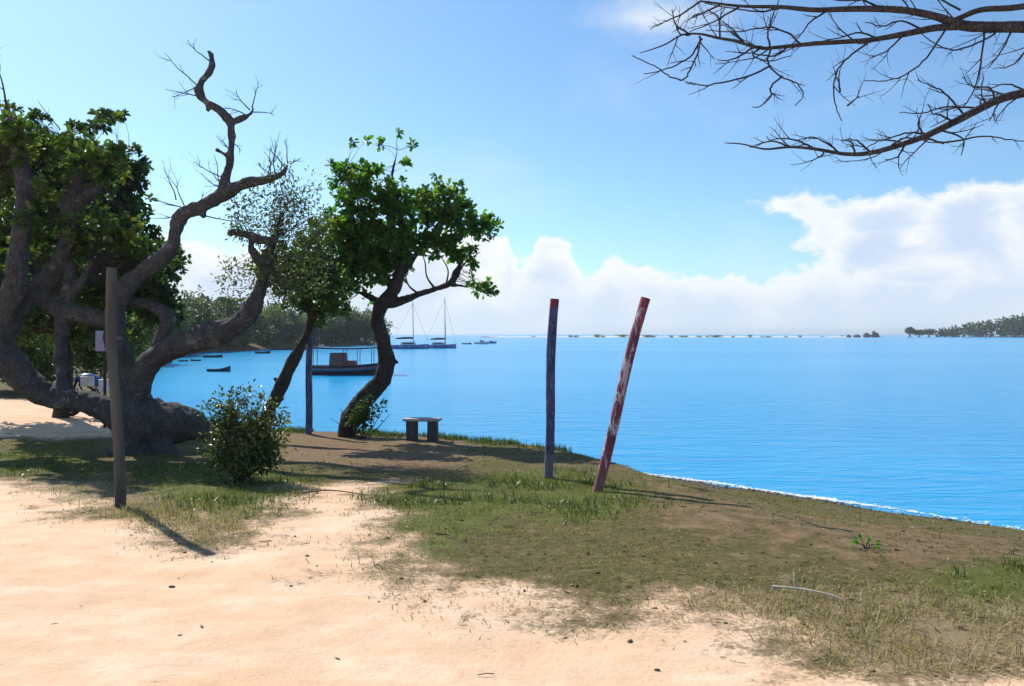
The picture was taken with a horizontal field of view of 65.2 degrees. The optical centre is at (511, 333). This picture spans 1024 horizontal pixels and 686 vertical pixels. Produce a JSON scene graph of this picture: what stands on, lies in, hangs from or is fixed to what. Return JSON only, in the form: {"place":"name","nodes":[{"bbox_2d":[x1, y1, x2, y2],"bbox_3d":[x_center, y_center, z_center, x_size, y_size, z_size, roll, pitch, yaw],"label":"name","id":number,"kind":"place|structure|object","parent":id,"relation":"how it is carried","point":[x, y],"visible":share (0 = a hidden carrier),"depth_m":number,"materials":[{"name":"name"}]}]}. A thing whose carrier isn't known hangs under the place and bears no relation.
{"place":"outdoors","nodes":[
{"label":"outdoors","id":0,"kind":"place"},
{"bbox_2d":[276,425,582,454],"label":"verge grass","id":1,"kind":"structure","parent":0,"point":[483,440],"depth_m":15.68,"materials":[{"name":"green plant"}]},
{"bbox_2d":[0,338,1023,685],"bbox_3d":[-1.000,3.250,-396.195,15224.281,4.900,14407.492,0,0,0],"label":"ground","id":2,"kind":"structure","parent":0,"point":[240,616],"depth_m":5.49,"materials":[{"name":"beige sand"}]},
{"bbox_2d":[0,328,77,391],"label":"wild bush","id":3,"kind":"object","parent":2,"relation":"on","point":[31,352],"visible":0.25,"depth_m":23.83,"materials":[{"name":"green plant"}]},
{"bbox_2d":[19,261,136,358],"bbox_3d":[-28.232,-1.353,51.066,7.380,8.115,7.844,0,0,-15],"label":"tree","id":4,"kind":"object","parent":2,"relation":"on","point":[49,316],"visible":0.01,"depth_m":50.40,"materials":[{"name":"green plant"}]},
{"bbox_2d":[70,371,109,415],"bbox_3d":[-9.831,1.414,18.994,1.982,1.079,0.743,0,0,-20],"label":"car","id":5,"kind":"object","parent":2,"relation":"on","point":[88,379],"visible":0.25,"depth_m":18.82,"materials":[{"name":"white metal"}]},
{"bbox_2d":[35,311,150,393],"bbox_3d":[-11.868,0.419,22.912,2.985,2.944,2.334,0,0,0],"label":"wild bush","id":6,"kind":"object","parent":2,"relation":"on","point":[85,356],"visible":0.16,"depth_m":22.57,"materials":[{"name":"green plant"}]},
{"bbox_2d":[0,106,191,417],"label":"leafy tree","id":7,"kind":"object","parent":2,"relation":"on","point":[37,319],"visible":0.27,"depth_m":18.32,"materials":[{"name":"green plant"}]},
{"bbox_2d":[95,331,105,427],"bbox_3d":[-8.772,1.026,17.219,0.360,2.191,0.068,0,0,0],"label":"notice board","id":8,"kind":"object","parent":2,"relation":"on","point":[99,344],"visible":0.48,"depth_m":17.18,"materials":[{"name":"purple paint"}]},
{"bbox_2d":[106,267,126,507],"bbox_3d":[-3.959,0.604,8.001,0.186,2.534,0.108,0,0,-14],"label":"wooden post","id":9,"kind":"object","parent":2,"relation":"on","point":[120,494],"visible":0.92,"depth_m":7.96,"materials":[{"name":"brown wood"}]},
{"bbox_2d":[97,312,178,357],"bbox_3d":[-10.303,0.564,21.979,1.967,2.829,1.728,0,0,-38],"label":"wild bush","id":10,"kind":"object","parent":2,"relation":"on","point":[135,334],"visible":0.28,"depth_m":21.95,"materials":[{"name":"green plant"}]},
{"bbox_2d":[125,309,156,355],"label":"tree","id":11,"kind":"object","parent":2,"relation":"on","point":[145,337],"depth_m":69.19,"materials":[{"name":"green plant"}]},
{"bbox_2d":[143,293,178,349],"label":"tree","id":12,"kind":"object","parent":2,"relation":"on","point":[155,329],"visible":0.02,"depth_m":91.78,"materials":[{"name":"green plant"}]},
{"bbox_2d":[0,39,336,455],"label":"gnarled tree","id":13,"kind":"object","parent":2,"relation":"on","point":[157,425],"visible":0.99,"depth_m":13.35,"materials":[{"name":"grey plant"}]},
{"bbox_2d":[147,298,197,344],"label":"tree","id":14,"kind":"object","parent":2,"relation":"on","point":[187,320],"visible":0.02,"depth_m":97.00,"materials":[{"name":"green plant"}]},
{"bbox_2d":[170,284,197,330],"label":"tree","id":15,"kind":"object","parent":2,"relation":"on","point":[187,305],"visible":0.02,"depth_m":102.24,"materials":[{"name":"green plant"}]},
{"bbox_2d":[178,293,194,330],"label":"tree","id":16,"kind":"object","parent":2,"relation":"on","point":[190,323],"depth_m":106.52,"materials":[{"name":"green plant"}]},
{"bbox_2d":[178,292,223,351],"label":"tree","id":17,"kind":"object","parent":2,"relation":"on","point":[203,315],"visible":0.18,"depth_m":113.41,"materials":[{"name":"green plant"}]},
{"bbox_2d":[178,284,226,320],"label":"tree","id":18,"kind":"object","parent":2,"relation":"on","point":[223,315],"visible":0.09,"depth_m":120.67,"materials":[{"name":"green plant"}]},
{"bbox_2d":[196,290,244,347],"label":"tree","id":19,"kind":"object","parent":2,"relation":"on","point":[226,308],"visible":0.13,"depth_m":124.85,"materials":[{"name":"green plant"}]},
{"bbox_2d":[215,296,239,310],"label":"palm tree","id":20,"kind":"object","parent":2,"relation":"on","point":[224,300],"visible":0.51,"depth_m":127.04,"materials":[{"name":"green plant"}]},
{"bbox_2d":[216,292,254,346],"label":"tree","id":21,"kind":"object","parent":2,"relation":"on","point":[246,333],"visible":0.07,"depth_m":129.63,"materials":[{"name":"green plant"}]},
{"bbox_2d":[195,379,296,484],"bbox_3d":[-3.289,1.224,9.806,1.252,1.340,0.798,0,0,0],"label":"round bush","id":22,"kind":"object","parent":2,"relation":"on","point":[239,458],"visible":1,"depth_m":9.75,"materials":[{"name":"green plant"}]},
{"bbox_2d":[239,293,278,346],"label":"tree","id":23,"kind":"object","parent":2,"relation":"on","point":[257,324],"visible":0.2,"depth_m":135.38,"materials":[{"name":"green plant"}]},
{"bbox_2d":[253,302,284,344],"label":"tree","id":24,"kind":"object","parent":2,"relation":"on","point":[270,323],"visible":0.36,"depth_m":143.53,"materials":[{"name":"green plant"}]},
{"bbox_2d":[253,306,293,343],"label":"tree","id":25,"kind":"object","parent":2,"relation":"on","point":[282,328],"visible":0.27,"depth_m":146.28,"materials":[{"name":"green plant"}]},
{"bbox_2d":[262,298,290,342],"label":"tree","id":26,"kind":"object","parent":2,"relation":"on","point":[286,313],"visible":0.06,"depth_m":152.20,"materials":[{"name":"green plant"}]},
{"bbox_2d":[271,305,301,342],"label":"tree","id":27,"kind":"object","parent":2,"relation":"on","point":[295,326],"visible":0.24,"depth_m":157.63,"materials":[{"name":"green plant"}]},
{"bbox_2d":[276,305,305,342],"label":"tree","id":28,"kind":"object","parent":2,"relation":"on","point":[301,322],"visible":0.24,"depth_m":158.52,"materials":[{"name":"green plant"}]},
{"bbox_2d":[248,214,355,438],"bbox_3d":[-3.983,-0.049,15.168,2.018,4.502,1.102,0,0,0],"label":"leaning tree","id":29,"kind":"object","parent":2,"relation":"on","point":[315,311],"visible":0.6,"depth_m":15.12,"materials":[{"name":"green plant"}]},
{"bbox_2d":[305,336,313,433],"bbox_3d":[-4.209,1.121,16.600,0.161,2.170,0.196,0,0,-37],"label":"painted post","id":30,"kind":"object","parent":2,"relation":"on","point":[309,397],"visible":0.92,"depth_m":16.55,"materials":[{"name":"blue paint"}]},
{"bbox_2d":[299,313,330,343],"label":"tree","id":31,"kind":"object","parent":2,"relation":"on","point":[315,332],"visible":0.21,"depth_m":166.30,"materials":[{"name":"green plant"}]},
{"bbox_2d":[305,313,344,344],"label":"tree","id":32,"kind":"object","parent":2,"relation":"on","point":[332,326],"visible":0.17,"depth_m":170.49,"materials":[{"name":"green plant"}]},
{"bbox_2d":[322,313,345,342],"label":"tree","id":33,"kind":"object","parent":2,"relation":"on","point":[340,322],"visible":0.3,"depth_m":174.55,"materials":[{"name":"green plant"}]},
{"bbox_2d":[302,489,367,495],"bbox_3d":[-1.917,1.749,8.831,0.781,0.024,0.211,0,0,12],"label":"stick","id":34,"kind":"object","parent":2,"relation":"on","point":[331,490],"visible":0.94,"depth_m":8.87,"materials":[{"name":"brown wood"}]},
{"bbox_2d":[323,318,350,341],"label":"tree","id":35,"kind":"object","parent":2,"relation":"on","point":[344,324],"visible":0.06,"depth_m":177.72,"materials":[{"name":"green plant"}]},
{"bbox_2d":[337,302,365,341],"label":"tree","id":36,"kind":"object","parent":2,"relation":"on","point":[352,316],"visible":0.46,"depth_m":180.26,"materials":[{"name":"green plant"}]},
{"bbox_2d":[340,307,366,341],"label":"tree","id":37,"kind":"object","parent":2,"relation":"on","point":[362,327],"visible":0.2,"depth_m":182.76,"materials":[{"name":"green plant"}]},
{"bbox_2d":[349,310,364,340],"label":"tree","id":38,"kind":"object","parent":2,"relation":"on","point":[361,313],"visible":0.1,"depth_m":184.05,"materials":[{"name":"green plant"}]},
{"bbox_2d":[330,390,389,438],"bbox_3d":[-3.025,1.615,15.977,1.179,1.018,0.531,0,0,11],"label":"shrub","id":39,"kind":"object","parent":2,"relation":"on","point":[362,413],"visible":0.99,"depth_m":15.92,"materials":[{"name":"green plant"}]},
{"bbox_2d":[357,308,374,344],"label":"tree","id":40,"kind":"object","parent":2,"relation":"on","point":[368,334],"visible":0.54,"depth_m":186.07,"materials":[{"name":"green plant"}]},
{"bbox_2d":[359,307,396,344],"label":"tree","id":41,"kind":"object","parent":2,"relation":"on","point":[385,321],"visible":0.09,"depth_m":190.97,"materials":[{"name":"green plant"}]},
{"bbox_2d":[314,127,503,436],"bbox_3d":[-2.230,-0.995,16.306,4.151,6.487,1.455,0,0,0],"label":"crooked tree","id":42,"kind":"object","parent":2,"relation":"on","point":[389,251],"visible":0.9,"depth_m":16.17,"materials":[{"name":"green plant"}]},
{"bbox_2d":[403,417,441,440],"bbox_3d":[-1.712,1.849,15.300,0.700,0.480,0.340,0,0,4],"label":"stone bench","id":43,"kind":"object","parent":2,"relation":"on","point":[412,429],"visible":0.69,"depth_m":15.17,"materials":[{"name":"grey stone"}]},
{"bbox_2d":[436,532,455,537],"bbox_3d":[-0.545,1.680,6.696,0.215,0.019,0.041,0,0,32],"label":"stick","id":44,"kind":"object","parent":2,"relation":"on","point":[445,534],"visible":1,"depth_m":6.72,"materials":[{"name":"brown wood"}]},
{"bbox_2d":[4,484,894,662],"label":"dry grass","id":45,"kind":"structure","parent":2,"relation":"on","point":[419,564],"depth_m":5.53,"materials":[{"name":"plant"}]},
{"bbox_2d":[0,432,1023,649],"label":"worn turf","id":46,"kind":"structure","parent":2,"relation":"on","point":[693,489],"depth_m":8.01,"materials":[{"name":"green plant"}]},
{"bbox_2d":[0,451,1023,577],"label":"weeds","id":47,"kind":"object","parent":2,"relation":"on","point":[250,497],"visible":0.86,"depth_m":8.62,"materials":[{"name":"green plant"}]},
{"bbox_2d":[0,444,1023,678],"bbox_3d":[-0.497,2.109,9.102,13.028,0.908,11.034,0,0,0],"label":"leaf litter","id":48,"kind":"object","parent":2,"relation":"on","point":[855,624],"visible":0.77,"depth_m":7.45,"materials":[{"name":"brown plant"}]},
{"bbox_2d":[60,497,1023,685],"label":"dry grass","id":49,"kind":"structure","parent":2,"relation":"on","point":[169,508],"depth_m":4.81,"materials":[{"name":"beige plant"}]},
{"bbox_2d":[544,299,558,478],"bbox_3d":[0.493,0.757,10.137,0.203,2.410,0.140,0,0,40],"label":"painted post","id":50,"kind":"object","parent":2,"relation":"on","point":[550,388],"visible":0.97,"depth_m":10.09,"materials":[{"name":"blue paint"}]},
{"bbox_2d":[592,297,649,491],"bbox_3d":[1.225,0.763,9.102,0.692,2.374,0.136,0,0,9],"label":"painted post","id":51,"kind":"object","parent":2,"relation":"on","point":[616,413],"visible":0.91,"depth_m":9.06,"materials":[{"name":"red paint"}]},
{"bbox_2d":[772,569,842,599],"bbox_3d":[1.895,1.601,5.150,0.437,0.167,0.088,0,0,27],"label":"stick","id":52,"kind":"object","parent":2,"relation":"on","point":[785,587],"visible":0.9,"depth_m":5.16,"materials":[{"name":"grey wood"}]},
{"bbox_2d":[660,477,988,525],"bbox_3d":[10.480,2.418,6.238,27.090,0.440,1.295,0,0,44],"label":"shingle","id":53,"kind":"object","parent":2,"relation":"on","point":[775,493],"visible":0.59,"depth_m":12.52,"materials":[{"name":"grey gravel"}]},
{"bbox_2d":[629,0,1023,174],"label":"bare tree","id":54,"kind":"object","parent":2,"relation":"on","point":[949,23],"visible":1,"depth_m":6.19,"materials":[{"name":"brown plant"}]},
{"bbox_2d":[849,533,881,549],"bbox_3d":[2.794,1.649,6.313,0.222,0.119,0.224,0,0,-15],"label":"seedling","id":55,"kind":"object","parent":2,"relation":"on","point":[855,541],"visible":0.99,"depth_m":6.31,"materials":[{"name":"green plant"}]},
{"bbox_2d":[0,0,1023,333],"label":"sky","id":56,"kind":"structure","parent":0,"point":[608,194],"materials":[{"name":"blue"}]},
{"bbox_2d":[151,334,1023,529],"bbox_3d":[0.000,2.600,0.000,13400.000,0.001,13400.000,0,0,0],"label":"water","id":57,"kind":"structure","parent":0,"point":[927,425],"depth_m":30.36,"materials":[{"name":"blue liquid"}]},
{"bbox_2d":[203,354,222,357],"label":"dinghy","id":58,"kind":"object","parent":57,"relation":"on","point":[216,356],"visible":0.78,"depth_m":88.31,"materials":[{"name":"paint"}]},
{"bbox_2d":[207,365,230,371],"bbox_3d":[-20.315,2.420,55.467,1.595,0.482,0.446,0,0,0],"label":"wooden canoe","id":59,"kind":"object","parent":57,"relation":"on","point":[227,369],"visible":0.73,"depth_m":55.31,"materials":[{"name":"paint"}]},
{"bbox_2d":[255,351,270,353],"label":"dinghy","id":60,"kind":"object","parent":57,"relation":"on","point":[267,352],"visible":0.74,"depth_m":106.48,"materials":[{"name":"blue paint"}]},
{"bbox_2d":[271,346,306,349],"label":"moored boat","id":61,"kind":"object","parent":57,"relation":"on","point":[284,348],"visible":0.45,"depth_m":129.31,"materials":[{"name":"blue paint"}]},
{"bbox_2d":[313,329,328,348],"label":"moored boat","id":62,"kind":"object","parent":57,"relation":"on","point":[319,341],"visible":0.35,"depth_m":138.61,"materials":[{"name":"white paint"}]},
{"bbox_2d":[312,347,377,374],"bbox_3d":[-10.444,1.787,51.355,5.412,2.069,1.840,0,0,-4],"label":"motor launch","id":63,"kind":"object","parent":57,"relation":"on","point":[340,364],"visible":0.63,"depth_m":50.68,"materials":[{"name":"blue paint"}]},
{"bbox_2d":[391,302,428,348],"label":"sailing yacht","id":64,"kind":"object","parent":57,"relation":"on","point":[407,345],"visible":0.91,"depth_m":139.93,"materials":[{"name":"blue paint"}]},
{"bbox_2d":[424,298,455,347],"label":"sailing yacht","id":65,"kind":"object","parent":57,"relation":"on","point":[438,345],"visible":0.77,"depth_m":145.95,"materials":[{"name":"blue paint"}]},
{"bbox_2d":[474,340,488,343],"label":"motor boat","id":66,"kind":"object","parent":57,"relation":"on","point":[482,342],"visible":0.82,"depth_m":207.60,"materials":[{"name":"white paint"}]},
{"bbox_2d":[643,472,1023,529],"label":"foam","id":67,"kind":"object","parent":57,"relation":"on","point":[826,498],"visible":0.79,"depth_m":12.68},
{"bbox_2d":[871,331,877,336],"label":"rock","id":68,"kind":"object","parent":57,"relation":"in","point":[874,334],"visible":0.55,"depth_m":627.11,"materials":[{"name":"grey stone"}]},
{"bbox_2d":[904,327,915,336],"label":"mangrove tree","id":69,"kind":"object","parent":57,"relation":"in","point":[909,330],"visible":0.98,"depth_m":653.44,"materials":[{"name":"green plant"}]},
{"bbox_2d":[912,329,927,336],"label":"mangrove tree","id":70,"kind":"object","parent":57,"relation":"in","point":[921,332],"visible":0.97,"depth_m":652.59,"materials":[{"name":"green plant"}]},
{"bbox_2d":[924,328,936,336],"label":"mangrove tree","id":71,"kind":"object","parent":57,"relation":"in","point":[931,331],"visible":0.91,"depth_m":653.12,"materials":[{"name":"green plant"}]},
{"bbox_2d":[482,336,883,336],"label":"sandbar","id":72,"kind":"structure","parent":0,"point":[666,336],"depth_m":637.66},
{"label":"island ground","id":73,"kind":"structure","parent":0,"visible":0},
{"bbox_2d":[934,313,1023,336],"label":"mangrove wood","id":74,"kind":"object","parent":73,"relation":"on","point":[1013,327],"visible":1,"depth_m":678.05,"materials":[{"name":"green plant"}]}
]}

